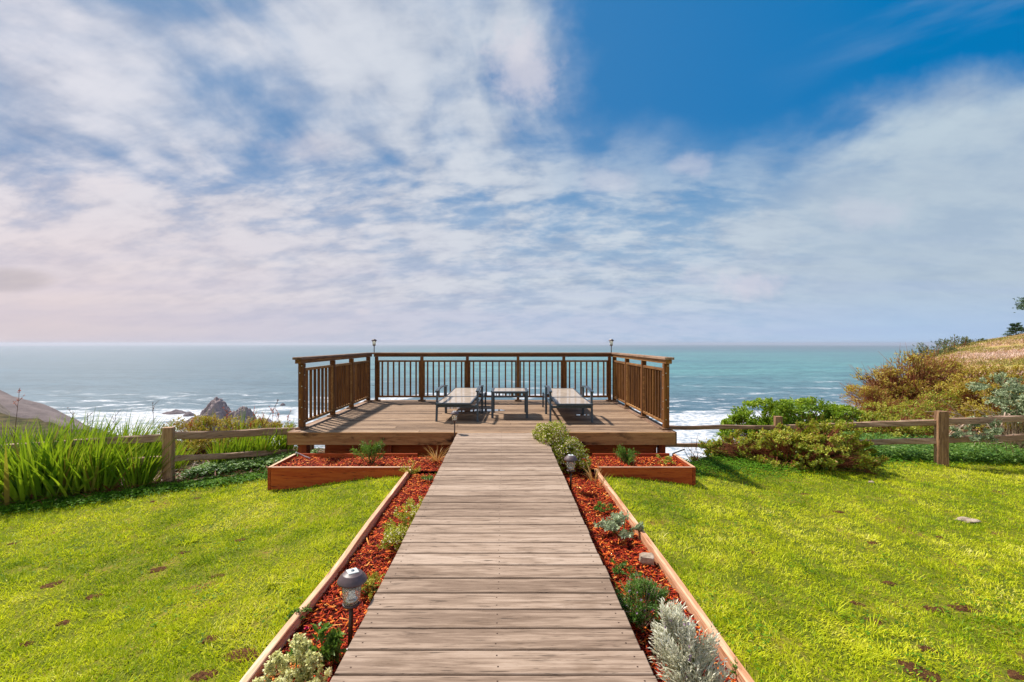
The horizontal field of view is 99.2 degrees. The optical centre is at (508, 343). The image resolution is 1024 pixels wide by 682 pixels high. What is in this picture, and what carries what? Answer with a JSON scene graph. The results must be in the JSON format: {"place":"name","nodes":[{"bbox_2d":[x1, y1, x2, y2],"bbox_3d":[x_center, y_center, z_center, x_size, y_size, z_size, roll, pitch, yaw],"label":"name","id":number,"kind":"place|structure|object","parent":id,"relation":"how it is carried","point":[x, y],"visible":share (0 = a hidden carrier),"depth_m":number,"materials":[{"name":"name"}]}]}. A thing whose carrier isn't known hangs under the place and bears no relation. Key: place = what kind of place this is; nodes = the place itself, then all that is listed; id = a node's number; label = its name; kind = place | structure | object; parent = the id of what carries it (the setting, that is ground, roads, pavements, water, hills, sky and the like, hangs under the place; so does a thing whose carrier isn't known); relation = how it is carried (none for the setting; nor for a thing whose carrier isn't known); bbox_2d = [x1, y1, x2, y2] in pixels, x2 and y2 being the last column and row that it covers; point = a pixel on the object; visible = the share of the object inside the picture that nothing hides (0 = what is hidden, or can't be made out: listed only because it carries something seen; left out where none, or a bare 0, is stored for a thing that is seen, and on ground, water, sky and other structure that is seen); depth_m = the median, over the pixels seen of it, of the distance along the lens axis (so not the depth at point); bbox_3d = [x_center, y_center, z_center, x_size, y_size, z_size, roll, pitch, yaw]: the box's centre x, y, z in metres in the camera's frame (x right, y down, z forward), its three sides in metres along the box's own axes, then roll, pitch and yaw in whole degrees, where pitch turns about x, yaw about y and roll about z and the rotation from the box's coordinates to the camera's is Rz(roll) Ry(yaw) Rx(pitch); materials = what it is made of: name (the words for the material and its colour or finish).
{"place":"outdoors","nodes":[
{"label":"outdoors","id":0,"kind":"place"},
{"bbox_2d":[0,390,109,433],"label":"headland","id":1,"kind":"structure","parent":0,"point":[32,409],"depth_m":203.50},
{"bbox_2d":[0,345,942,460],"bbox_3d":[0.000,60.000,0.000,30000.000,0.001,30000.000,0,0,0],"label":"sea water","id":2,"kind":"structure","parent":0,"point":[711,384],"depth_m":808.18,"materials":[{"name":"blue liquid"}]},
{"bbox_2d":[162,409,185,414],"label":"surf rock","id":3,"kind":"object","parent":2,"relation":"in","point":[173,412],"visible":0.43,"depth_m":368.66,"materials":[{"name":"stone"}]},
{"bbox_2d":[178,396,271,430],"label":"sea stack","id":4,"kind":"object","parent":2,"relation":"in","point":[217,404],"visible":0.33,"depth_m":306.68,"materials":[{"name":"stone"}]},
{"bbox_2d":[0,335,1023,681],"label":"ground","id":5,"kind":"structure","parent":0,"point":[6,415],"depth_m":3.63,"materials":[{"name":"green plant"}]},
{"bbox_2d":[0,431,36,494],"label":"sword leaf clump","id":6,"kind":"object","parent":5,"relation":"on","point":[1,487],"visible":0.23,"depth_m":5.56,"materials":[{"name":"green plant"}]},
{"bbox_2d":[0,414,59,453],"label":"sword leaf clump","id":7,"kind":"object","parent":5,"relation":"on","point":[17,433],"visible":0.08,"depth_m":6.41,"materials":[{"name":"green plant"}]},
{"bbox_2d":[40,580,63,588],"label":"bare earth","id":8,"kind":"structure","parent":5,"relation":"on","point":[50,585],"depth_m":3.40,"materials":[{"name":"brown soil"}]},
{"bbox_2d":[0,419,119,507],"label":"sword leaf clump","id":9,"kind":"object","parent":5,"relation":"on","point":[25,473],"visible":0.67,"depth_m":5.46,"materials":[{"name":"green plant"}]},
{"bbox_2d":[0,412,125,455],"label":"sword leaf clump","id":10,"kind":"object","parent":5,"relation":"on","point":[71,421],"visible":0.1,"depth_m":6.62,"materials":[{"name":"green plant"}]},
{"bbox_2d":[1,420,129,504],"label":"sword leaf clump","id":11,"kind":"object","parent":5,"relation":"on","point":[60,481],"visible":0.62,"depth_m":5.59,"materials":[{"name":"green plant"}]},
{"bbox_2d":[37,407,147,453],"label":"sword leaf clump","id":12,"kind":"object","parent":5,"relation":"on","point":[105,431],"visible":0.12,"depth_m":6.79,"materials":[{"name":"green plant"}]},
{"bbox_2d":[41,426,151,493],"bbox_3d":[-5.387,1.536,5.740,1.410,0.966,1.253,0,0,0],"label":"sword leaf clump","id":13,"kind":"object","parent":5,"relation":"on","point":[105,477],"visible":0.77,"depth_m":5.70,"materials":[{"name":"green plant"}]},
{"bbox_2d":[76,409,178,468],"bbox_3d":[-6.024,1.527,6.986,1.470,1.026,1.440,0,0,0],"label":"sword leaf clump","id":14,"kind":"object","parent":5,"relation":"on","point":[141,445],"visible":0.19,"depth_m":6.99,"materials":[{"name":"green plant"}]},
{"bbox_2d":[0,468,267,515],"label":"clover","id":15,"kind":"object","parent":5,"relation":"on","point":[62,500],"visible":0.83,"depth_m":5.58,"materials":[{"name":"green plant"}]},
{"bbox_2d":[86,431,195,488],"bbox_3d":[-4.950,1.560,5.914,1.231,0.859,1.004,0,0,0],"label":"sword leaf clump","id":16,"kind":"object","parent":5,"relation":"on","point":[146,472],"visible":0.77,"depth_m":5.84,"materials":[{"name":"green plant"}]},
{"bbox_2d":[1,426,313,482],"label":"split rail fence","id":17,"kind":"object","parent":5,"relation":"on","point":[169,434],"visible":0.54,"depth_m":6.14,"materials":[{"name":"brown wood"}]},
{"bbox_2d":[148,566,166,572],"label":"bare earth","id":18,"kind":"structure","parent":5,"relation":"on","point":[158,569],"depth_m":3.60,"materials":[{"name":"brown soil"}]},
{"bbox_2d":[124,419,195,466],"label":"sword leaf clump","id":19,"kind":"object","parent":5,"relation":"on","point":[160,443],"visible":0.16,"depth_m":7.02,"materials":[{"name":"green plant"}]},
{"bbox_2d":[0,447,323,504],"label":"leaf litter","id":20,"kind":"object","parent":5,"relation":"on","point":[238,472],"visible":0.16,"depth_m":6.04,"materials":[{"name":"brown plant"}]},
{"bbox_2d":[170,530,200,545],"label":"grass tuft","id":21,"kind":"object","parent":5,"relation":"on","point":[177,542],"visible":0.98,"depth_m":4.12,"materials":[{"name":"green plant"}]},
{"bbox_2d":[175,440,203,471],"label":"sword leaf clump","id":22,"kind":"object","parent":5,"relation":"on","point":[178,466],"visible":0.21,"depth_m":6.71,"materials":[{"name":"green plant"}]},
{"bbox_2d":[163,409,222,443],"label":"sword leaf clump","id":23,"kind":"object","parent":5,"relation":"on","point":[204,426],"visible":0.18,"depth_m":8.12,"materials":[{"name":"green plant"}]},
{"bbox_2d":[0,474,402,681],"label":"lawn grass","id":24,"kind":"structure","parent":5,"relation":"on","point":[170,627],"depth_m":3.43,"materials":[{"name":"green plant"}]},
{"bbox_2d":[189,669,217,681],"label":"bare earth","id":25,"kind":"structure","parent":5,"relation":"on","point":[199,676],"depth_m":2.24,"materials":[{"name":"brown soil"}]},
{"bbox_2d":[201,634,218,643],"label":"bare earth","id":26,"kind":"structure","parent":5,"relation":"on","point":[208,637],"depth_m":2.54,"materials":[{"name":"brown soil"}]},
{"bbox_2d":[200,437,245,463],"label":"sword leaf clump","id":27,"kind":"object","parent":5,"relation":"on","point":[220,450],"visible":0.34,"depth_m":6.69,"materials":[{"name":"green plant"}]},
{"bbox_2d":[157,413,297,463],"bbox_3d":[-5.214,1.666,8.101,2.402,0.812,1.754,0,0,-37],"label":"shrub","id":28,"kind":"object","parent":5,"relation":"on","point":[199,448],"visible":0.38,"depth_m":8.02,"materials":[{"name":"green plant"}]},
{"bbox_2d":[224,647,258,662],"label":"bare earth","id":29,"kind":"structure","parent":5,"relation":"on","point":[245,651],"depth_m":2.38,"materials":[{"name":"brown soil"}]},
{"bbox_2d":[219,427,264,461],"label":"sword leaf clump","id":30,"kind":"object","parent":5,"relation":"on","point":[243,444],"visible":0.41,"depth_m":6.81,"materials":[{"name":"green plant"}]},
{"bbox_2d":[220,406,266,438],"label":"sword leaf clump","id":31,"kind":"object","parent":5,"relation":"on","point":[244,420],"visible":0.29,"depth_m":8.18,"materials":[{"name":"green plant"}]},
{"bbox_2d":[173,447,319,478],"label":"weeds","id":32,"kind":"object","parent":5,"relation":"on","point":[249,463],"visible":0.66,"depth_m":6.44,"materials":[{"name":"green plant"}]},
{"bbox_2d":[239,424,286,459],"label":"sword leaf clump","id":33,"kind":"object","parent":5,"relation":"on","point":[267,446],"visible":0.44,"depth_m":6.91,"materials":[{"name":"green plant"}]},
{"bbox_2d":[253,566,296,589],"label":"grass tuft","id":34,"kind":"object","parent":5,"relation":"on","point":[272,577],"visible":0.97,"depth_m":3.19,"materials":[{"name":"green plant"}]},
{"bbox_2d":[263,418,297,455],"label":"sword leaf clump","id":35,"kind":"object","parent":5,"relation":"on","point":[283,440],"visible":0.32,"depth_m":7.11,"materials":[{"name":"green plant"}]},
{"bbox_2d":[280,566,317,590],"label":"grass tuft","id":36,"kind":"object","parent":5,"relation":"on","point":[300,580],"visible":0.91,"depth_m":3.10,"materials":[{"name":"plant"}]},
{"bbox_2d":[239,469,410,681],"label":"edging board","id":37,"kind":"object","parent":5,"relation":"on","point":[279,640],"visible":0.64,"depth_m":2.84,"materials":[{"name":"beige wood"}]},
{"bbox_2d":[268,453,417,489],"bbox_3d":[-2.173,1.762,5.930,1.834,0.357,0.704,0,0,0],"label":"planter box","id":38,"kind":"object","parent":5,"relation":"on","point":[283,477],"visible":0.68,"depth_m":5.58,"materials":[{"name":"red wood"}]},
{"bbox_2d":[259,455,444,681],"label":"bark mulch","id":39,"kind":"object","parent":5,"relation":"on","point":[410,481],"visible":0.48,"depth_m":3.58,"materials":[{"name":"red wood"}]},
{"bbox_2d":[252,633,331,681],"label":"cream flower plant","id":40,"kind":"object","parent":39,"relation":"on","point":[312,660],"visible":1,"depth_m":2.06,"materials":[{"name":"beige plant"}]},
{"bbox_2d":[286,603,311,619],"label":"leafy plant","id":41,"kind":"object","parent":39,"relation":"on","point":[290,615],"visible":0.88,"depth_m":2.62,"materials":[{"name":"green plant"}]},
{"bbox_2d":[285,622,346,674],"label":"leafy plant","id":42,"kind":"object","parent":39,"relation":"on","point":[331,650],"visible":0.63,"depth_m":2.27,"materials":[{"name":"green plant"}]},
{"bbox_2d":[337,567,366,648],"bbox_3d":[-0.848,1.474,2.344,0.156,0.502,0.156,2,-1,-36],"label":"solar light","id":43,"kind":"object","parent":39,"relation":"on","point":[351,581],"visible":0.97,"depth_m":2.31,"materials":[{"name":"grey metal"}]},
{"bbox_2d":[350,438,384,463],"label":"lavender plant","id":44,"kind":"object","parent":39,"relation":"on","point":[364,449],"visible":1,"depth_m":5.91,"materials":[{"name":"green plant"}]},
{"bbox_2d":[361,571,384,600],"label":"leafy plant","id":45,"kind":"object","parent":39,"relation":"on","point":[371,578],"visible":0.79,"depth_m":2.91,"materials":[{"name":"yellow plant"}]},
{"bbox_2d":[376,495,422,550],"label":"flowering bush","id":46,"kind":"object","parent":39,"relation":"on","point":[394,534],"visible":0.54,"depth_m":3.55,"materials":[{"name":"green plant"}]},
{"bbox_2d":[399,460,420,474],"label":"leafy plant","id":47,"kind":"object","parent":39,"relation":"on","point":[415,470],"visible":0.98,"depth_m":5.43,"materials":[{"name":"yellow plant"}]},
{"bbox_2d":[421,472,436,480],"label":"leafy plant","id":48,"kind":"object","parent":39,"relation":"on","point":[428,477],"visible":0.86,"depth_m":5.21,"materials":[{"name":"green plant"}]},
{"bbox_2d":[422,444,448,461],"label":"grass tuft","id":49,"kind":"object","parent":39,"relation":"on","point":[434,458],"visible":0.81,"depth_m":6.01,"materials":[{"name":"plant"}]},
{"bbox_2d":[450,411,458,437],"bbox_3d":[-0.785,1.337,6.340,0.125,0.705,0.125,0,0,-1],"label":"solar light","id":50,"kind":"object","parent":39,"relation":"on","point":[454,414],"visible":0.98,"depth_m":6.31,"materials":[{"name":"grey metal"}]},
{"bbox_2d":[287,400,676,456],"bbox_3d":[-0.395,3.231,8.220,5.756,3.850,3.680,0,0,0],"label":"viewing deck","id":51,"kind":"structure","parent":5,"relation":"on","point":[405,426],"depth_m":6.84,"materials":[{"name":"brown wood"}]},
{"bbox_2d":[292,352,372,429],"bbox_3d":[-3.150,0.757,8.195,0.150,1.095,3.430,0,0,0],"label":"deck railing","id":52,"kind":"object","parent":51,"relation":"on","point":[349,384],"visible":1,"depth_m":7.73,"materials":[{"name":"brown wood"}]},
{"bbox_2d":[435,385,485,421],"bbox_3d":[-0.829,1.036,8.250,0.732,0.555,2.081,0,0,2],"label":"sun lounger","id":53,"kind":"object","parent":51,"relation":"on","point":[462,397],"visible":1,"depth_m":7.72,"materials":[{"name":"white fabric"}]},
{"bbox_2d":[372,352,611,400],"bbox_3d":[-0.352,0.757,9.850,5.425,1.095,0.150,0,0,0],"label":"deck railing","id":54,"kind":"object","parent":51,"relation":"on","point":[467,361],"visible":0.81,"depth_m":9.82,"materials":[{"name":"brown wood"}]},
{"bbox_2d":[491,388,527,417],"bbox_3d":[0.020,1.077,7.930,0.660,0.467,0.660,0,0,0],"label":"side table","id":55,"kind":"object","parent":51,"relation":"on","point":[516,391],"visible":1,"depth_m":7.62,"materials":[{"name":"grey metal"}]},
{"bbox_2d":[542,386,593,422],"bbox_3d":[1.035,1.036,8.160,0.732,0.555,2.081,0,0,0],"label":"sun lounger","id":56,"kind":"object","parent":51,"relation":"on","point":[566,397],"visible":0.99,"depth_m":7.70,"materials":[{"name":"white fabric"}]},
{"bbox_2d":[611,352,673,429],"bbox_3d":[2.385,0.757,8.175,0.150,1.095,3.470,0,0,0],"label":"deck railing","id":57,"kind":"object","parent":51,"relation":"on","point":[643,388],"visible":1,"depth_m":7.61,"materials":[{"name":"brown wood"}]},
{"bbox_2d":[330,433,657,681],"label":"boardwalk","id":58,"kind":"structure","parent":5,"relation":"on","point":[497,571],"depth_m":2.39,"materials":[{"name":"brown wood"}]},
{"bbox_2d":[0,474,1023,681],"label":"clover","id":59,"kind":"object","parent":5,"relation":"on","point":[759,625],"visible":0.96,"depth_m":3.06,"materials":[{"name":"green plant"}]},
{"bbox_2d":[592,453,695,484],"bbox_3d":[1.778,1.762,5.930,1.244,0.357,0.704,0,0,0],"label":"planter box","id":60,"kind":"object","parent":5,"relation":"on","point":[686,473],"visible":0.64,"depth_m":5.58,"materials":[{"name":"red wood"}]},
{"bbox_2d":[561,455,736,681],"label":"bark mulch","id":61,"kind":"object","parent":5,"relation":"on","point":[622,548],"visible":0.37,"depth_m":3.69,"materials":[{"name":"red wood"}]},
{"bbox_2d":[530,420,591,473],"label":"flowering bush","id":62,"kind":"object","parent":61,"relation":"on","point":[564,445],"visible":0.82,"depth_m":5.65,"materials":[{"name":"green plant"}]},
{"bbox_2d":[564,454,577,490],"bbox_3d":[0.704,1.490,4.926,0.156,0.460,0.156,0,0,-2],"label":"solar light","id":63,"kind":"object","parent":61,"relation":"on","point":[570,459],"visible":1,"depth_m":4.89,"materials":[{"name":"grey metal"}]},
{"bbox_2d":[583,466,600,481],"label":"grass tuft","id":64,"kind":"object","parent":61,"relation":"on","point":[590,477],"visible":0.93,"depth_m":5.18,"materials":[{"name":"plant"}]},
{"bbox_2d":[593,501,614,511],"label":"leafy plant","id":65,"kind":"object","parent":61,"relation":"on","point":[600,508],"visible":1,"depth_m":4.30,"materials":[{"name":"green plant"}]},
{"bbox_2d":[593,509,644,539],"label":"leafy plant","id":66,"kind":"object","parent":61,"relation":"on","point":[614,524],"visible":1,"depth_m":3.73,"materials":[{"name":"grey plant"}]},
{"bbox_2d":[610,558,634,574],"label":"leafy plant","id":67,"kind":"object","parent":61,"relation":"on","point":[615,570],"visible":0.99,"depth_m":3.16,"materials":[{"name":"green plant"}]},
{"bbox_2d":[614,445,639,464],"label":"lavender plant","id":68,"kind":"object","parent":61,"relation":"on","point":[622,452],"visible":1,"depth_m":5.88,"materials":[{"name":"green plant"}]},
{"bbox_2d":[621,568,641,578],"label":"leafy plant","id":69,"kind":"object","parent":61,"relation":"on","point":[627,574],"visible":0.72,"depth_m":3.11,"materials":[{"name":"green plant"}]},
{"bbox_2d":[615,572,671,632],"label":"lavender plant","id":70,"kind":"object","parent":61,"relation":"on","point":[640,613],"visible":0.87,"depth_m":2.55,"materials":[{"name":"green plant"}]},
{"bbox_2d":[639,552,653,565],"bbox_3d":[1.047,1.636,3.303,0.109,0.072,0.088,0,0,11],"label":"garden stone","id":71,"kind":"object","parent":61,"relation":"on","point":[646,558],"visible":1,"depth_m":3.27,"materials":[{"name":"beige stone"}]},
{"bbox_2d":[656,454,675,464],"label":"succulent plant","id":72,"kind":"object","parent":61,"relation":"on","point":[667,458],"visible":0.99,"depth_m":5.86,"materials":[{"name":"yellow plant"}]},
{"bbox_2d":[649,598,733,681],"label":"lavender plant","id":73,"kind":"object","parent":61,"relation":"on","point":[689,659],"visible":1,"depth_m":2.07,"materials":[{"name":"silver plant"}]},
{"bbox_2d":[729,658,738,676],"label":"leafy plant","id":74,"kind":"object","parent":61,"relation":"on","point":[732,671],"visible":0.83,"depth_m":2.18,"materials":[{"name":"green plant"}]},
{"bbox_2d":[594,469,753,681],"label":"edging board","id":75,"kind":"object","parent":5,"relation":"on","point":[724,650],"visible":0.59,"depth_m":2.82,"materials":[{"name":"beige wood"}]},
{"bbox_2d":[684,436,702,461],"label":"bare bush","id":76,"kind":"object","parent":5,"relation":"on","point":[692,458],"visible":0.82,"depth_m":6.89,"materials":[{"name":"grey plant"}]},
{"bbox_2d":[689,416,891,474],"bbox_3d":[4.545,1.643,7.200,2.719,0.944,1.584,0,0,0],"label":"shrub","id":77,"kind":"object","parent":5,"relation":"on","point":[812,445],"visible":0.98,"depth_m":6.99,"materials":[{"name":"green plant"}]},
{"bbox_2d":[713,396,876,447],"bbox_3d":[6.830,2.013,10.492,4.152,1.577,1.614,0,0,-7],"label":"shrub","id":78,"kind":"object","parent":5,"relation":"on","point":[787,410],"visible":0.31,"depth_m":10.27,"materials":[{"name":"green plant"}]},
{"bbox_2d":[807,594,852,621],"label":"grass tuft","id":79,"kind":"object","parent":5,"relation":"on","point":[839,608],"visible":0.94,"depth_m":2.91,"materials":[{"name":"plant"}]},
{"bbox_2d":[666,411,1023,466],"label":"split rail fence","id":80,"kind":"object","parent":5,"relation":"on","point":[941,422],"visible":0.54,"depth_m":7.53,"materials":[{"name":"brown wood"}]},
{"bbox_2d":[683,449,1023,485],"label":"clover","id":81,"kind":"object","parent":5,"relation":"on","point":[715,466],"visible":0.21,"depth_m":6.82,"materials":[{"name":"green plant"}]},
{"bbox_2d":[847,612,897,644],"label":"grass tuft","id":82,"kind":"object","parent":5,"relation":"on","point":[855,620],"visible":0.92,"depth_m":2.79,"materials":[{"name":"plant"}]},
{"bbox_2d":[840,377,915,421],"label":"shrub","id":83,"kind":"object","parent":5,"relation":"on","point":[870,393],"visible":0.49,"depth_m":12.65,"materials":[{"name":"brown plant"}]},
{"bbox_2d":[826,389,982,443],"bbox_3d":[9.400,1.660,10.121,4.590,1.341,2.373,0,0,-16],"label":"shrub","id":84,"kind":"object","parent":5,"relation":"on","point":[922,407],"visible":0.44,"depth_m":10.05,"materials":[{"name":"green plant"}]},
{"bbox_2d":[898,660,918,667],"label":"bare earth","id":85,"kind":"structure","parent":5,"relation":"on","point":[909,664],"depth_m":2.45,"materials":[{"name":"brown soil"}]},
{"bbox_2d":[838,343,997,417],"bbox_3d":[12.879,1.204,13.847,5.003,2.498,3.000,0,0,0],"label":"shrub","id":86,"kind":"object","parent":5,"relation":"on","point":[905,385],"visible":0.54,"depth_m":13.69,"materials":[{"name":"brown plant"}]},
{"bbox_2d":[902,666,940,681],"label":"bare earth","id":87,"kind":"structure","parent":5,"relation":"on","point":[923,675],"depth_m":2.38,"materials":[{"name":"brown soil"}]},
{"bbox_2d":[823,431,1023,464],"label":"nettle patch","id":88,"kind":"object","parent":5,"relation":"on","point":[965,449],"visible":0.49,"depth_m":7.99,"materials":[{"name":"green plant"}]},
{"bbox_2d":[916,645,939,652],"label":"bare earth","id":89,"kind":"structure","parent":5,"relation":"on","point":[924,647],"depth_m":2.62,"materials":[{"name":"brown soil"}]},
{"bbox_2d":[922,605,946,612],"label":"bare earth","id":90,"kind":"structure","parent":5,"relation":"on","point":[933,609],"depth_m":3.10,"materials":[{"name":"brown soil"}]},
{"bbox_2d":[911,338,959,362],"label":"hill bush","id":91,"kind":"object","parent":5,"relation":"on","point":[936,348],"visible":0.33,"depth_m":39.96,"materials":[{"name":"green plant"}]},
{"bbox_2d":[928,334,976,353],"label":"hill bush","id":92,"kind":"object","parent":5,"relation":"on","point":[957,340],"visible":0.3,"depth_m":42.84,"materials":[{"name":"green plant"}]},
{"bbox_2d":[900,402,1016,450],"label":"dead branches","id":93,"kind":"object","parent":5,"relation":"on","point":[960,426],"visible":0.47,"depth_m":7.89,"materials":[{"name":"brown plant"}]},
{"bbox_2d":[947,602,981,612],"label":"bare earth","id":94,"kind":"structure","parent":5,"relation":"on","point":[962,608],"depth_m":3.13,"materials":[{"name":"brown soil"}]},
{"bbox_2d":[909,334,1023,416],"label":"hillside scrub","id":95,"kind":"object","parent":5,"relation":"on","point":[994,356],"visible":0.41,"depth_m":30.31,"materials":[{"name":"beige plant"}]},
{"bbox_2d":[947,338,985,346],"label":"hill bush","id":96,"kind":"object","parent":5,"relation":"on","point":[955,342],"visible":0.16,"depth_m":46.17,"materials":[{"name":"green plant"}]},
{"bbox_2d":[955,516,980,522],"bbox_3d":[5.159,1.992,4.905,0.259,0.042,0.158,0,0,0],"label":"flat stone","id":97,"kind":"object","parent":5,"relation":"on","point":[966,519],"visible":0.97,"depth_m":4.88,"materials":[{"name":"beige stone"}]},
{"bbox_2d":[934,362,1023,433],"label":"shrub","id":98,"kind":"object","parent":5,"relation":"on","point":[962,389],"visible":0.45,"depth_m":10.67,"materials":[{"name":"green plant"}]},
{"bbox_2d":[949,371,1023,456],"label":"shrub","id":99,"kind":"object","parent":5,"relation":"on","point":[1007,395],"visible":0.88,"depth_m":8.57,"materials":[{"name":"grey plant"}]},
{"bbox_2d":[1001,322,1023,335],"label":"conifer tree","id":100,"kind":"object","parent":5,"relation":"on","point":[1016,327],"visible":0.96,"depth_m":49.93,"materials":[{"name":"green plant"}]},
{"bbox_2d":[1007,669,1023,679],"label":"bare earth","id":101,"kind":"structure","parent":5,"relation":"on","point":[1011,673],"depth_m":2.47,"materials":[{"name":"brown soil"}]},
{"bbox_2d":[1012,297,1023,312],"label":"conifer tree","id":102,"kind":"object","parent":5,"relation":"on","point":[1021,305],"visible":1,"depth_m":41.63,"materials":[{"name":"green plant"}]},
{"bbox_2d":[0,0,1023,345],"label":"sky","id":103,"kind":"structure","parent":0,"point":[173,172],"materials":[{"name":"blue"}]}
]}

